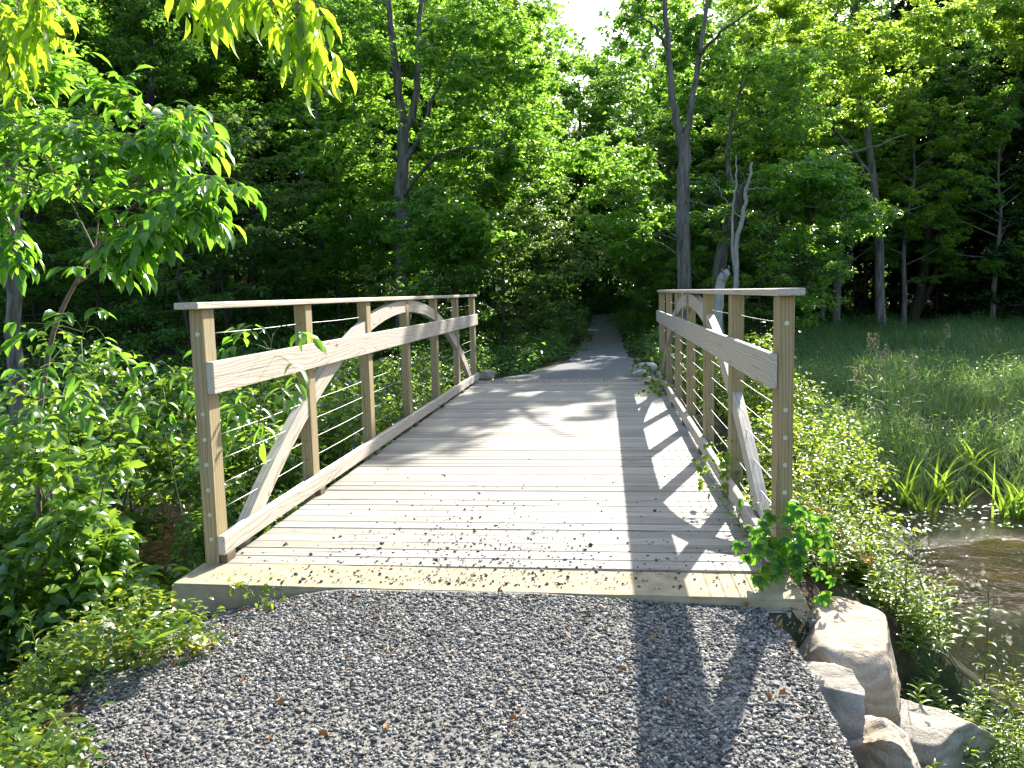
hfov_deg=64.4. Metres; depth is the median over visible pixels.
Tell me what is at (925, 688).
weed
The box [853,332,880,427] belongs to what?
plume reed
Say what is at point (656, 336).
shrub
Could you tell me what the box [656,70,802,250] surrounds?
maple tree
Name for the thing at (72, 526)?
shrub
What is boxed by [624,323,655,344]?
shrub
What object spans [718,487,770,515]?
weed
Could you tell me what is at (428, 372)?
shrub
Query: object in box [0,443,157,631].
shrub
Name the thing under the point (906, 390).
plume reed
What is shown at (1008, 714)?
weed
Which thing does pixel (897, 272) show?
cedar tree
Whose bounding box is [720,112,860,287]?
maple tree
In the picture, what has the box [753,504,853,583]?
weed
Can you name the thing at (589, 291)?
shrub
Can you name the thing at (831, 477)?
shrub
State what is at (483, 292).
understory tree
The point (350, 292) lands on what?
understory tree
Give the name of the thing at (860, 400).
plume reed
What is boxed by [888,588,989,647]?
weed
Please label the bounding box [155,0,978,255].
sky
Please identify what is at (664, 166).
forest tree
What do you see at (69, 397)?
hickory shoot
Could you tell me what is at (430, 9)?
forest tree
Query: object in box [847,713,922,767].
boulder
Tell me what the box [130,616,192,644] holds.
dock plant
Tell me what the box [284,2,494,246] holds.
maple tree
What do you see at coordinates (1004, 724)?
weed
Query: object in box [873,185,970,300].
understory tree
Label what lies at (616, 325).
shrub
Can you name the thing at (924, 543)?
campion plant
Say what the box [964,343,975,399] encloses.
plume reed
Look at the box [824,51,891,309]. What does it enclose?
forest tree
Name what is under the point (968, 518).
floating leaves
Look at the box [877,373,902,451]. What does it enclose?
plume reed
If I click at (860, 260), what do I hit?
understory tree
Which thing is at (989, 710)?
weed
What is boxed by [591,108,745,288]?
maple tree
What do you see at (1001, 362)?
plume reed
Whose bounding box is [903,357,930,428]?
plume reed
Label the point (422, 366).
shrub
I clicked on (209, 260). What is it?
understory tree
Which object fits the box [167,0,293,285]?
forest tree
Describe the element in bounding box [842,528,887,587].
weed
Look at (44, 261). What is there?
understory tree
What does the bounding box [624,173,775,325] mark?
understory tree
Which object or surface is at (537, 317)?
understory tree
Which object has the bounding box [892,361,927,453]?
plume reed
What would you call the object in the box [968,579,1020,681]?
campion plant
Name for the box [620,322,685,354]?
shrub
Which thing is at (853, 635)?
boulder
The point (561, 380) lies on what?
stone chips
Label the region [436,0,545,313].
forest tree
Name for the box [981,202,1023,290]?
understory tree
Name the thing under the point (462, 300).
understory tree
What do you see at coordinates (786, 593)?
concrete abutment
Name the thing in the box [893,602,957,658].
weed
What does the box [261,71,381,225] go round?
maple tree
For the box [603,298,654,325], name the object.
shrub
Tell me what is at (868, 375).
plume reed
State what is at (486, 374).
boulder
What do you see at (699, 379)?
shrub
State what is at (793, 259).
understory tree
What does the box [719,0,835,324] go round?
forest tree
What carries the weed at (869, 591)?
on the ground at (998, 555)
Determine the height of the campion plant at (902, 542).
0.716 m
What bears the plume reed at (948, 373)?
on the ground at (998, 555)
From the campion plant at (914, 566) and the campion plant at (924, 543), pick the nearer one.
the campion plant at (924, 543)
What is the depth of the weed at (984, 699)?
4.03 m
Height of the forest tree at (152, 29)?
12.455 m
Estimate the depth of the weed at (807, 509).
5.29 m
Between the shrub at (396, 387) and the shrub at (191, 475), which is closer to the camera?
the shrub at (191, 475)
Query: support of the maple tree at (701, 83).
on the ground at (998, 555)
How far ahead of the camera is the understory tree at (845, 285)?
38.71 m
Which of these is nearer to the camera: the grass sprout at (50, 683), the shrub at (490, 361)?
the grass sprout at (50, 683)
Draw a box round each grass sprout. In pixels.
[0,687,24,710]
[3,684,22,738]
[8,630,47,695]
[16,603,50,675]
[34,669,55,715]
[38,666,60,703]
[48,611,81,694]
[88,619,125,654]
[91,654,109,699]
[114,623,137,668]
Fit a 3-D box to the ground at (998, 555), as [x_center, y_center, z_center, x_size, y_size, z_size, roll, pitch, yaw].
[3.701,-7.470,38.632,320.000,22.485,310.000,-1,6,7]
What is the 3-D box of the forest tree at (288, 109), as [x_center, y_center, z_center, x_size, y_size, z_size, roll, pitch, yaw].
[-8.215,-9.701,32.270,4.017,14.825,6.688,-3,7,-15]
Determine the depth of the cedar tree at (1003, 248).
30.50 m
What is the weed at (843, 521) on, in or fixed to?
on the ground at (998, 555)
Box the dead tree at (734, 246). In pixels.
[713,155,772,288]
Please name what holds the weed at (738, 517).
on the ground at (998, 555)
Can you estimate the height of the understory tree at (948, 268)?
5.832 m
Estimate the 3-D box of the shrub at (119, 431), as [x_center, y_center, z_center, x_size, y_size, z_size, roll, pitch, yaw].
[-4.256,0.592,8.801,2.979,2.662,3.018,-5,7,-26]
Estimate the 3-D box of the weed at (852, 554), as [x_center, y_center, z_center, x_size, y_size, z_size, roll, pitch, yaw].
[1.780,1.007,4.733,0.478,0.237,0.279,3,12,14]
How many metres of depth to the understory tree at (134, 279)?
35.74 m
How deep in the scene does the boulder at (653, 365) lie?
14.66 m
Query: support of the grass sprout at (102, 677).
on the ground at (998, 555)
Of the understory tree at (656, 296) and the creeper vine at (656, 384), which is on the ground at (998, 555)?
the understory tree at (656, 296)
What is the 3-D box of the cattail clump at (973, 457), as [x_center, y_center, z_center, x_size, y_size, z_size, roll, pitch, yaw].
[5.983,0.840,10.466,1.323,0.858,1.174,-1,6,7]
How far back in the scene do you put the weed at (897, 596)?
4.55 m
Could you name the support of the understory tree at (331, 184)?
on the ground at (998, 555)
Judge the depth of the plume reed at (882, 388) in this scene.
11.89 m
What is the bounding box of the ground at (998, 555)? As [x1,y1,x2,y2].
[0,243,1023,767]
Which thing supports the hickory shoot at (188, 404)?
on the ground at (998, 555)
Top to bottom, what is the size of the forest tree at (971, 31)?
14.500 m
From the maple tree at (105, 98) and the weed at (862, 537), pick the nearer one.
the weed at (862, 537)
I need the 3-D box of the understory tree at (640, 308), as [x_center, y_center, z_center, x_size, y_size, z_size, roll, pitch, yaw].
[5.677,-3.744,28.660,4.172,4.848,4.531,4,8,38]
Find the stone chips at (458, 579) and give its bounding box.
[206,468,755,589]
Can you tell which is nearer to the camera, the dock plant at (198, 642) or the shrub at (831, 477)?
the dock plant at (198, 642)
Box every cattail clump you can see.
[853,446,943,514]
[870,433,995,505]
[894,480,964,523]
[926,419,1021,475]
[929,473,990,516]
[951,442,1023,529]
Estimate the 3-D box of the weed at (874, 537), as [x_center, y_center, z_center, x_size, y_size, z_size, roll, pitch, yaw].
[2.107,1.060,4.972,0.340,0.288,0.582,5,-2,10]
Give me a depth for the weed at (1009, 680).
4.57 m
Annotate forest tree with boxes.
[0,0,108,433]
[16,1,140,290]
[50,0,268,298]
[56,2,278,295]
[100,0,210,306]
[143,28,281,287]
[157,57,262,282]
[164,0,253,294]
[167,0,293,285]
[168,62,226,282]
[207,0,382,299]
[251,0,346,318]
[257,2,329,307]
[322,1,411,302]
[324,34,433,264]
[331,112,395,291]
[365,0,527,329]
[393,0,489,303]
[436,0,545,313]
[544,131,625,270]
[558,76,658,292]
[600,130,673,258]
[628,43,715,239]
[634,47,743,197]
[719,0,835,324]
[773,0,884,198]
[808,0,935,314]
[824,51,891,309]
[834,17,952,319]
[849,10,966,308]
[894,14,1009,325]
[948,41,1023,308]
[952,29,1019,213]
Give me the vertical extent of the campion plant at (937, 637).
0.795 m
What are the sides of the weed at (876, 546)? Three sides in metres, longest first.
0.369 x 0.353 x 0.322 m
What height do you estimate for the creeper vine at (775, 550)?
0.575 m
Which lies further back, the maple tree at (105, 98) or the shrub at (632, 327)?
the maple tree at (105, 98)
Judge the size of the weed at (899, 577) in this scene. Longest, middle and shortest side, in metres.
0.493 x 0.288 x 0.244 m
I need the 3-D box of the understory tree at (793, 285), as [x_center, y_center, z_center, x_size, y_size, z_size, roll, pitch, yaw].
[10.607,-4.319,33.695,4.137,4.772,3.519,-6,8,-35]
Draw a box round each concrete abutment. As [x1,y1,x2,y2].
[172,563,807,624]
[477,378,657,381]
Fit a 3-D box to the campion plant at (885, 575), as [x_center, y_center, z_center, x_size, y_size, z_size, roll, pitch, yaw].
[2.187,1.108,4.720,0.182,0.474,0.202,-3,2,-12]
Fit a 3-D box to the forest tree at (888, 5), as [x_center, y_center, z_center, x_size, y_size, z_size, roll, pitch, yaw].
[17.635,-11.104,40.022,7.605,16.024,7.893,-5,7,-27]
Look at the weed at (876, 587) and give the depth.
4.75 m
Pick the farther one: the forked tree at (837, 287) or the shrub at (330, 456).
the forked tree at (837, 287)
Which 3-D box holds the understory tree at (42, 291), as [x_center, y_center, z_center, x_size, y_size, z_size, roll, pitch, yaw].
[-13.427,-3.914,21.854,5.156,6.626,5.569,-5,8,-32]
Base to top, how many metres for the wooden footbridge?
1.885 m
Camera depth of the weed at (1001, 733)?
3.69 m
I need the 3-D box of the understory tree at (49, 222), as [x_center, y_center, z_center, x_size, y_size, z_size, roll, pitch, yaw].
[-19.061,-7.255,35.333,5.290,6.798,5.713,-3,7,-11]
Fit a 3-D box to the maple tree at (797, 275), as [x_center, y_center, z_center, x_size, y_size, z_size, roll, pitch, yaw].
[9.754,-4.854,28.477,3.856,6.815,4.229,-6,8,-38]
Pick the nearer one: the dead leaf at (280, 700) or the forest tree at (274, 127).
the dead leaf at (280, 700)
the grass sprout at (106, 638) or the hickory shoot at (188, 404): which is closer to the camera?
the grass sprout at (106, 638)
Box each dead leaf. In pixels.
[276,697,283,705]
[317,729,328,736]
[509,713,516,720]
[764,693,772,700]
[779,689,788,694]
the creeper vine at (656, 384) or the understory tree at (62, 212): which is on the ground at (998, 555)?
the understory tree at (62, 212)
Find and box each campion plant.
[839,482,878,552]
[877,531,900,613]
[887,551,920,603]
[889,515,948,651]
[889,527,938,598]
[890,528,927,621]
[891,553,922,618]
[914,560,939,637]
[935,563,985,643]
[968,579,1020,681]
[972,635,1010,680]
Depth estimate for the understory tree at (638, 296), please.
24.79 m
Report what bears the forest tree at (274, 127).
on the ground at (998, 555)
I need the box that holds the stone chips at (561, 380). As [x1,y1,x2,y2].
[485,379,643,384]
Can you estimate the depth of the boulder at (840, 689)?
3.44 m
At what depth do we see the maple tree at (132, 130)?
38.87 m
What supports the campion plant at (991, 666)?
on the ground at (998, 555)
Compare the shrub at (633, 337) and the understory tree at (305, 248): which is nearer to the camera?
the shrub at (633, 337)
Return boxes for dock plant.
[60,631,109,659]
[98,596,171,640]
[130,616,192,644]
[189,634,215,648]
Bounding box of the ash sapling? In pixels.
[0,45,265,630]
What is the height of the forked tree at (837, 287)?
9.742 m
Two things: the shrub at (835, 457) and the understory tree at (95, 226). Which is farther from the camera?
the understory tree at (95, 226)
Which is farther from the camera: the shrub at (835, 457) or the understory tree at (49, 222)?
the understory tree at (49, 222)
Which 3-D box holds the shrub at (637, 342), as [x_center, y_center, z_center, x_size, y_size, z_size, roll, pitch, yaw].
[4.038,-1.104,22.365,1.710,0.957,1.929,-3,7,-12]
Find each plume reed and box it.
[849,338,878,428]
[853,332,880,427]
[853,368,875,434]
[857,332,883,440]
[859,364,890,449]
[871,350,903,446]
[874,351,888,422]
[876,354,926,437]
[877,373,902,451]
[879,344,893,420]
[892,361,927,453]
[897,350,919,419]
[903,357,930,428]
[936,341,952,411]
[939,323,959,417]
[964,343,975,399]
[981,331,1014,401]
[990,327,1021,406]
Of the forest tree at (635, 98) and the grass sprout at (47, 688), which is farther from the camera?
the forest tree at (635, 98)
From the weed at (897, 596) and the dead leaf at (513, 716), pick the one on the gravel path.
the dead leaf at (513, 716)
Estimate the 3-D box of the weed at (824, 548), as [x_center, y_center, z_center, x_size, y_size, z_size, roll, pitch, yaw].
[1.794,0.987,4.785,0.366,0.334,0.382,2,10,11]
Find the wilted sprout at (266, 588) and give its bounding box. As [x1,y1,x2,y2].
[227,577,286,608]
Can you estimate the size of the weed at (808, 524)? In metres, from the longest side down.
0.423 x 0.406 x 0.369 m
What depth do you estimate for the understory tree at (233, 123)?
23.26 m
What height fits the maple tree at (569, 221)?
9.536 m
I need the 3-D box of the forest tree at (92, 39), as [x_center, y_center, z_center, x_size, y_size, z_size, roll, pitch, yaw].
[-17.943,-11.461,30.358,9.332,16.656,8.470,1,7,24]
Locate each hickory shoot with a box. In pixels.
[0,308,139,497]
[114,361,194,568]
[183,323,325,490]
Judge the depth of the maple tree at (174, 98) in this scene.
41.19 m
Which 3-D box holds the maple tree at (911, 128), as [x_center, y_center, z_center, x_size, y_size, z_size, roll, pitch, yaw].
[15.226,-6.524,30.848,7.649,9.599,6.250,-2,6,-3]
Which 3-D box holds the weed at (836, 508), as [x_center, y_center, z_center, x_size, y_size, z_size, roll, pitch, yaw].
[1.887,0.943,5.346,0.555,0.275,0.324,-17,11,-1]
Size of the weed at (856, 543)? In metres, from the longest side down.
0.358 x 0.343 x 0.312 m
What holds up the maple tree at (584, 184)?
on the ground at (998, 555)
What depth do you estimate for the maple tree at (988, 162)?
38.53 m
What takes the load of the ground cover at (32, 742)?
on the ground at (998, 555)
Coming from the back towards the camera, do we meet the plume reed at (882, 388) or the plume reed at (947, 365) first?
the plume reed at (947, 365)
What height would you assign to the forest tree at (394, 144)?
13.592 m
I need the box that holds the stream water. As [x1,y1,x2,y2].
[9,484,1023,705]
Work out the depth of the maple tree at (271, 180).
38.12 m
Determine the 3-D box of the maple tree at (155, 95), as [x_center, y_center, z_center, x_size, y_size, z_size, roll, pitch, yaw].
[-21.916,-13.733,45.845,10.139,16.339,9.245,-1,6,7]
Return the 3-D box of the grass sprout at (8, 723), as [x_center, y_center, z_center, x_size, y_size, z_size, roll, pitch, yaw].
[-1.835,1.255,2.970,0.097,0.285,0.171,-9,7,4]
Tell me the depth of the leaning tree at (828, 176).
22.00 m
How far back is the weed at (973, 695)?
4.32 m
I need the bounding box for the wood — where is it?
[22,0,1020,308]
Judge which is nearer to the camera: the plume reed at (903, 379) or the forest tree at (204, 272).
the plume reed at (903, 379)
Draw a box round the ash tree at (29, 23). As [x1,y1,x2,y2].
[0,0,356,116]
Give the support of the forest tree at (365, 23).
on the ground at (998, 555)
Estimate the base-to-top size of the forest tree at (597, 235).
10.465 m
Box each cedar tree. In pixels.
[845,0,976,319]
[846,0,1006,316]
[927,4,1023,321]
[956,61,1023,321]
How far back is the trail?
17.68 m
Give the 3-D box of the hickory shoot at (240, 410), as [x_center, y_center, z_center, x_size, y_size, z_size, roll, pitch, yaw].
[-1.661,0.729,5.483,1.062,2.284,0.606,2,7,27]
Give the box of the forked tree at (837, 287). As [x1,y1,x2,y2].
[807,82,906,325]
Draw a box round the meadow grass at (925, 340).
[632,312,1023,408]
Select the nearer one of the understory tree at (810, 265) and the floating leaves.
the floating leaves
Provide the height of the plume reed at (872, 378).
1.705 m
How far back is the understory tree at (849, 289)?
35.90 m
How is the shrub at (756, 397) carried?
on the ground at (998, 555)
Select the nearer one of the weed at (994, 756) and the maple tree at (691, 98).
the weed at (994, 756)
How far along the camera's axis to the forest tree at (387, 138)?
38.60 m
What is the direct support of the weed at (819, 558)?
on the ground at (998, 555)
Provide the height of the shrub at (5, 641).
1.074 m
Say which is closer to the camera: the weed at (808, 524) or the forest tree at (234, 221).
the weed at (808, 524)
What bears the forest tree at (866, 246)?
on the ground at (998, 555)
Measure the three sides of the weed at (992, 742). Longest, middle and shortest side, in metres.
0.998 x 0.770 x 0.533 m
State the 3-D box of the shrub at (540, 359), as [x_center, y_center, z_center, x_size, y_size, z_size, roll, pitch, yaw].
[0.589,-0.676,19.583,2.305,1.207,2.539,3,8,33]
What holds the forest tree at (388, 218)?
on the ground at (998, 555)
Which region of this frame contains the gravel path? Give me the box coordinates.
[35,589,847,767]
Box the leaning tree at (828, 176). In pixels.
[711,30,920,333]
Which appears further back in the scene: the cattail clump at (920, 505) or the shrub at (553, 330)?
the shrub at (553, 330)
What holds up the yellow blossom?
on the ground cover at (32, 742)
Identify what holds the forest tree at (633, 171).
on the ground at (998, 555)
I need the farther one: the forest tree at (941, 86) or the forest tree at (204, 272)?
the forest tree at (204, 272)
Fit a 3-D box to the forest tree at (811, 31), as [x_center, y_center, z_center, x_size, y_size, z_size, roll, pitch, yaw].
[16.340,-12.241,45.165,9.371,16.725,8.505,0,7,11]
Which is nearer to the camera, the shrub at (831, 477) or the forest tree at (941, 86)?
the shrub at (831, 477)
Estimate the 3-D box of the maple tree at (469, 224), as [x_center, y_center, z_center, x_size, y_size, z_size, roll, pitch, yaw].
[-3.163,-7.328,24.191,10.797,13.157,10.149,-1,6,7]
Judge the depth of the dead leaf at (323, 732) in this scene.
2.95 m
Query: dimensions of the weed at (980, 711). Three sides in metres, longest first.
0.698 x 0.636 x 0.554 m
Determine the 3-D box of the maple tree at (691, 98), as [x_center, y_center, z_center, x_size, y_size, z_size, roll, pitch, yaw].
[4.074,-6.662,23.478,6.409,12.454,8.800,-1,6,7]
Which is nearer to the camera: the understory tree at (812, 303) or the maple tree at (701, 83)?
the understory tree at (812, 303)
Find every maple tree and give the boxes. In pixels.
[11,0,157,214]
[13,0,139,276]
[35,0,246,289]
[41,54,168,232]
[67,5,200,231]
[81,11,269,269]
[200,3,315,276]
[209,2,382,292]
[260,0,582,349]
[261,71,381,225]
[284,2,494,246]
[347,28,524,298]
[413,17,581,320]
[509,46,655,311]
[543,178,590,295]
[547,0,761,356]
[560,124,614,284]
[568,166,635,284]
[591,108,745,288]
[600,66,760,261]
[622,71,775,286]
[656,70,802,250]
[661,25,791,226]
[666,18,895,297]
[691,45,878,271]
[706,0,1023,328]
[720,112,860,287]
[728,142,860,297]
[765,66,950,324]
[815,85,1011,327]
[841,12,1016,313]
[896,76,1023,322]
[935,73,1022,247]
[938,59,1015,249]
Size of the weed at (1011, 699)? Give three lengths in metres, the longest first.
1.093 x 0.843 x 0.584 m
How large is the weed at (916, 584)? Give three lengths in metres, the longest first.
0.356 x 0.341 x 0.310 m
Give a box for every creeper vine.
[630,349,685,396]
[691,439,747,498]
[729,497,837,609]
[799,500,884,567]
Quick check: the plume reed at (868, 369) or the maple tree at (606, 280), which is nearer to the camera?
the plume reed at (868, 369)
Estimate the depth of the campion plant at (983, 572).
4.86 m
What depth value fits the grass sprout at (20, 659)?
3.93 m
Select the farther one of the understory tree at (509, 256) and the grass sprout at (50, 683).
the understory tree at (509, 256)
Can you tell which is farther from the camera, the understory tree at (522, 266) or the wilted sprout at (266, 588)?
the understory tree at (522, 266)
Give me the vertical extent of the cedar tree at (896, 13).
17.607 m
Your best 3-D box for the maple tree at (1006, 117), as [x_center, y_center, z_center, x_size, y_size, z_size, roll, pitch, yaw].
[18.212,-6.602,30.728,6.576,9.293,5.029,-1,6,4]
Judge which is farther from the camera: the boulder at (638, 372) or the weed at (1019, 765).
the boulder at (638, 372)
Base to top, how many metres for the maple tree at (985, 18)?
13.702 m
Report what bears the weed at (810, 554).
on the ground at (998, 555)
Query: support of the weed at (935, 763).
on the ground at (998, 555)
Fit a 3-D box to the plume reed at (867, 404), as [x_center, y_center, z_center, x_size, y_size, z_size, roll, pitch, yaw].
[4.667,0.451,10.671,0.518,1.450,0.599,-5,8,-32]
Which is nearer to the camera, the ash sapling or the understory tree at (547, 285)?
the ash sapling
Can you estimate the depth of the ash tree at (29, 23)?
4.35 m
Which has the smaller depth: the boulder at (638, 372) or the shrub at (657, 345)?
the boulder at (638, 372)
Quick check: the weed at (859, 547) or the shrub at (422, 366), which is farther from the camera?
the shrub at (422, 366)
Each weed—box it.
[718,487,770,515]
[732,487,770,526]
[743,480,804,508]
[746,507,843,565]
[748,485,831,547]
[751,486,840,516]
[753,492,812,531]
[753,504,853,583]
[754,514,857,575]
[756,504,815,533]
[791,508,844,581]
[792,487,840,535]
[792,503,857,565]
[792,530,817,566]
[793,526,847,576]
[801,495,819,551]
[805,496,855,535]
[814,539,859,571]
[815,493,880,567]
[817,524,890,605]
[826,520,904,586]
[828,505,843,523]
[833,524,873,572]
[833,527,868,587]
[836,541,866,580]
[838,536,880,582]
[841,531,867,576]
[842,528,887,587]
[845,533,889,585]
[848,560,887,601]
[849,524,881,580]
[850,533,886,591]
[855,534,898,591]
[855,545,890,586]
[871,563,912,597]
[872,571,943,636]
[876,567,962,635]
[882,582,937,632]
[883,552,940,613]
[886,560,921,602]
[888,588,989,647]
[889,584,929,626]
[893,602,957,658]
[899,680,980,717]
[906,656,942,703]
[909,682,1000,760]
[913,684,1021,767]
[918,665,1023,755]
[925,758,946,767]
[926,606,952,648]
[928,679,986,721]
[937,693,1023,767]
[961,688,1023,767]
[964,761,986,767]
[965,737,1002,767]
[969,708,1023,767]
[971,693,1005,762]
[973,682,1023,743]
[983,724,1023,767]
[983,746,1008,767]
[987,670,1023,732]
[993,674,1022,745]
[1000,706,1023,767]
[1003,718,1017,767]
[1011,715,1023,767]
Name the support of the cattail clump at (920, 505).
in the stream water
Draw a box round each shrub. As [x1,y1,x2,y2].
[0,317,242,547]
[0,408,188,675]
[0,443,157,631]
[0,579,28,684]
[162,368,407,520]
[162,468,303,611]
[163,407,327,578]
[245,429,363,521]
[277,355,425,448]
[324,351,453,420]
[386,344,495,400]
[439,341,520,386]
[477,331,587,371]
[514,320,573,348]
[519,307,592,342]
[522,326,594,355]
[544,314,589,335]
[568,284,621,315]
[571,278,627,311]
[581,289,631,313]
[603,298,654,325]
[605,303,656,330]
[611,310,655,332]
[619,315,656,336]
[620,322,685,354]
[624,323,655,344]
[625,330,674,348]
[627,322,655,339]
[637,335,702,367]
[644,326,699,363]
[673,321,833,441]
[682,336,762,399]
[714,392,902,544]
[792,456,931,601]
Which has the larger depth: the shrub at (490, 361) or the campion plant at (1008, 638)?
the shrub at (490, 361)
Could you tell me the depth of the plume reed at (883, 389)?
11.66 m
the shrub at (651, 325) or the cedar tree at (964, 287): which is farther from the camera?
the cedar tree at (964, 287)
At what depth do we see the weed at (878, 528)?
5.25 m
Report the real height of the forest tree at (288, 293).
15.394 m
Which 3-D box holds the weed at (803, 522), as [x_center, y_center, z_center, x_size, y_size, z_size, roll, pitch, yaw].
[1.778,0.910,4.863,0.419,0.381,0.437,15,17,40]
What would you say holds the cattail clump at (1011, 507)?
in the stream water
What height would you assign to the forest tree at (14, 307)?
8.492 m
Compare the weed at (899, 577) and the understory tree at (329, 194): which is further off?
the understory tree at (329, 194)
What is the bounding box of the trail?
[493,312,654,379]
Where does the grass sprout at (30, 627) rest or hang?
on the ground at (998, 555)
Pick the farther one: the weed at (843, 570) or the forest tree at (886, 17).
the forest tree at (886, 17)
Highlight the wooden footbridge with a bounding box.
[174,288,804,574]
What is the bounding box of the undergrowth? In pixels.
[0,262,1023,461]
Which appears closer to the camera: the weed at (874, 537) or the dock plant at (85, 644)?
the dock plant at (85, 644)
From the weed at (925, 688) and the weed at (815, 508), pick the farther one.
the weed at (815, 508)
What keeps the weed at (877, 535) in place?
on the ground at (998, 555)
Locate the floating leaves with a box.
[853,505,1023,532]
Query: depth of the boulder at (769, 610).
4.01 m
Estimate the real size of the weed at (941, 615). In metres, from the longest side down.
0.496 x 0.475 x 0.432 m
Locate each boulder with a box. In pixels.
[59,611,173,676]
[479,369,495,379]
[631,362,656,372]
[633,370,648,375]
[759,608,790,613]
[800,598,900,720]
[800,660,863,741]
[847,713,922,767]
[889,697,992,767]
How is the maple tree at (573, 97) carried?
on the ground at (998, 555)
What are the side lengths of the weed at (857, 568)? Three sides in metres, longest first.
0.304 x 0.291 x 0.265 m
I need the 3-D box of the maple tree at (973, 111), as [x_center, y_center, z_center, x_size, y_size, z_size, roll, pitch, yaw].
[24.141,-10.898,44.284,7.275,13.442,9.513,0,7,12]
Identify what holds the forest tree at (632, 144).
on the ground at (998, 555)
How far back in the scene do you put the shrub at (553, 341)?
21.21 m
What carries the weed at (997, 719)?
on the ground at (998, 555)
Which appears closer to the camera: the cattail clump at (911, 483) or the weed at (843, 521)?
the weed at (843, 521)
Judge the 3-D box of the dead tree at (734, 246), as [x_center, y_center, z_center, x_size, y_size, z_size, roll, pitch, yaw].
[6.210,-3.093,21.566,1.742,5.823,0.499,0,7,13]
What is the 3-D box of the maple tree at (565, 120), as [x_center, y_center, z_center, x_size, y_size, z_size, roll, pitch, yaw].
[-0.567,-9.816,39.054,7.952,14.694,10.398,-5,7,-30]
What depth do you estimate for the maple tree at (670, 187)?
35.21 m
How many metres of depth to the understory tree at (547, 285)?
34.41 m
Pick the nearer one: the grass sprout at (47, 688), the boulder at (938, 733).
the grass sprout at (47, 688)
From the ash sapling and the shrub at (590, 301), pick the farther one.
the shrub at (590, 301)
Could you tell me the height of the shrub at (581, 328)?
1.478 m
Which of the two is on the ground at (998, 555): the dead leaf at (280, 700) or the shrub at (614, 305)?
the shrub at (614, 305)
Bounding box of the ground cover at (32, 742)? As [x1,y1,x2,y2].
[0,586,227,767]
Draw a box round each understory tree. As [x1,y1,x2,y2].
[0,112,98,319]
[0,120,112,347]
[1,93,139,292]
[3,102,189,329]
[17,176,88,270]
[20,174,129,277]
[44,177,137,288]
[55,117,279,358]
[83,104,328,343]
[85,162,193,282]
[105,169,223,309]
[139,98,341,322]
[204,183,324,307]
[236,119,434,335]
[242,179,339,298]
[257,152,394,313]
[302,199,387,307]
[358,184,510,359]
[382,144,532,329]
[412,258,498,318]
[432,158,618,361]
[477,185,602,330]
[484,182,606,331]
[498,250,566,326]
[505,231,583,320]
[598,202,742,339]
[599,213,716,328]
[608,258,663,311]
[611,196,713,321]
[620,247,692,311]
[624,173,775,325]
[658,214,775,301]
[676,184,802,323]
[689,161,872,347]
[689,164,852,337]
[693,232,779,334]
[710,219,801,325]
[758,227,816,319]
[777,215,865,318]
[781,218,863,314]
[795,239,866,313]
[871,188,991,319]
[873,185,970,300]
[925,213,994,306]
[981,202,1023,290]
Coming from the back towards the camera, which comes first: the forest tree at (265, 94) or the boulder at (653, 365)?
the forest tree at (265, 94)
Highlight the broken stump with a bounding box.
[715,266,729,332]
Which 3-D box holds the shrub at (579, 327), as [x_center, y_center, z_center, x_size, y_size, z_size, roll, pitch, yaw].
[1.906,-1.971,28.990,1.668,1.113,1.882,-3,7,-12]
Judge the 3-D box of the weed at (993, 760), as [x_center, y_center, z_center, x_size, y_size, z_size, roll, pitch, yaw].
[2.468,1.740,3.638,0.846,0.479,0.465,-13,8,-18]
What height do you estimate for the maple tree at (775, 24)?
14.432 m
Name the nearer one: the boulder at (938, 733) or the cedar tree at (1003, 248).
the boulder at (938, 733)
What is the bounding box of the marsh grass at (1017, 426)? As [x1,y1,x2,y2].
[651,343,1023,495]
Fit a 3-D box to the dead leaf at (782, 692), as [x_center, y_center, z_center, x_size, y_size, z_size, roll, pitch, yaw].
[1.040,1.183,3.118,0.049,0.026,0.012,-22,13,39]
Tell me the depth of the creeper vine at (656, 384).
13.15 m
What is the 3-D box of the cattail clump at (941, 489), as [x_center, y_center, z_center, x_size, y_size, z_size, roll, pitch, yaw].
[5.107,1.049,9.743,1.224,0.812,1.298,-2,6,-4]
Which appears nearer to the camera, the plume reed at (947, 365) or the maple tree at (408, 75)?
the plume reed at (947, 365)
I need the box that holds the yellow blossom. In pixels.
[0,605,222,765]
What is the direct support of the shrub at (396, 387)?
on the ground at (998, 555)
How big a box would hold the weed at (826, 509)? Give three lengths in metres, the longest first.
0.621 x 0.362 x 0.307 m
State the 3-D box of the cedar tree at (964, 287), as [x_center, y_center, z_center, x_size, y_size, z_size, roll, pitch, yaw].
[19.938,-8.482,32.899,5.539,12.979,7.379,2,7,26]
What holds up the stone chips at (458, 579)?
on the wooden footbridge
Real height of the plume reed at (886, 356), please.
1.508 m
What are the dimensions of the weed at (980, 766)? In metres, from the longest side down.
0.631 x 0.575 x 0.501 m
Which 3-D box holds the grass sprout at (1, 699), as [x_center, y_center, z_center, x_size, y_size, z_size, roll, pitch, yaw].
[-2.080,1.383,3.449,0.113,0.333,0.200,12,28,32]
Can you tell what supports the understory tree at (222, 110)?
on the ground at (998, 555)
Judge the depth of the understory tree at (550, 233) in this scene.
27.26 m

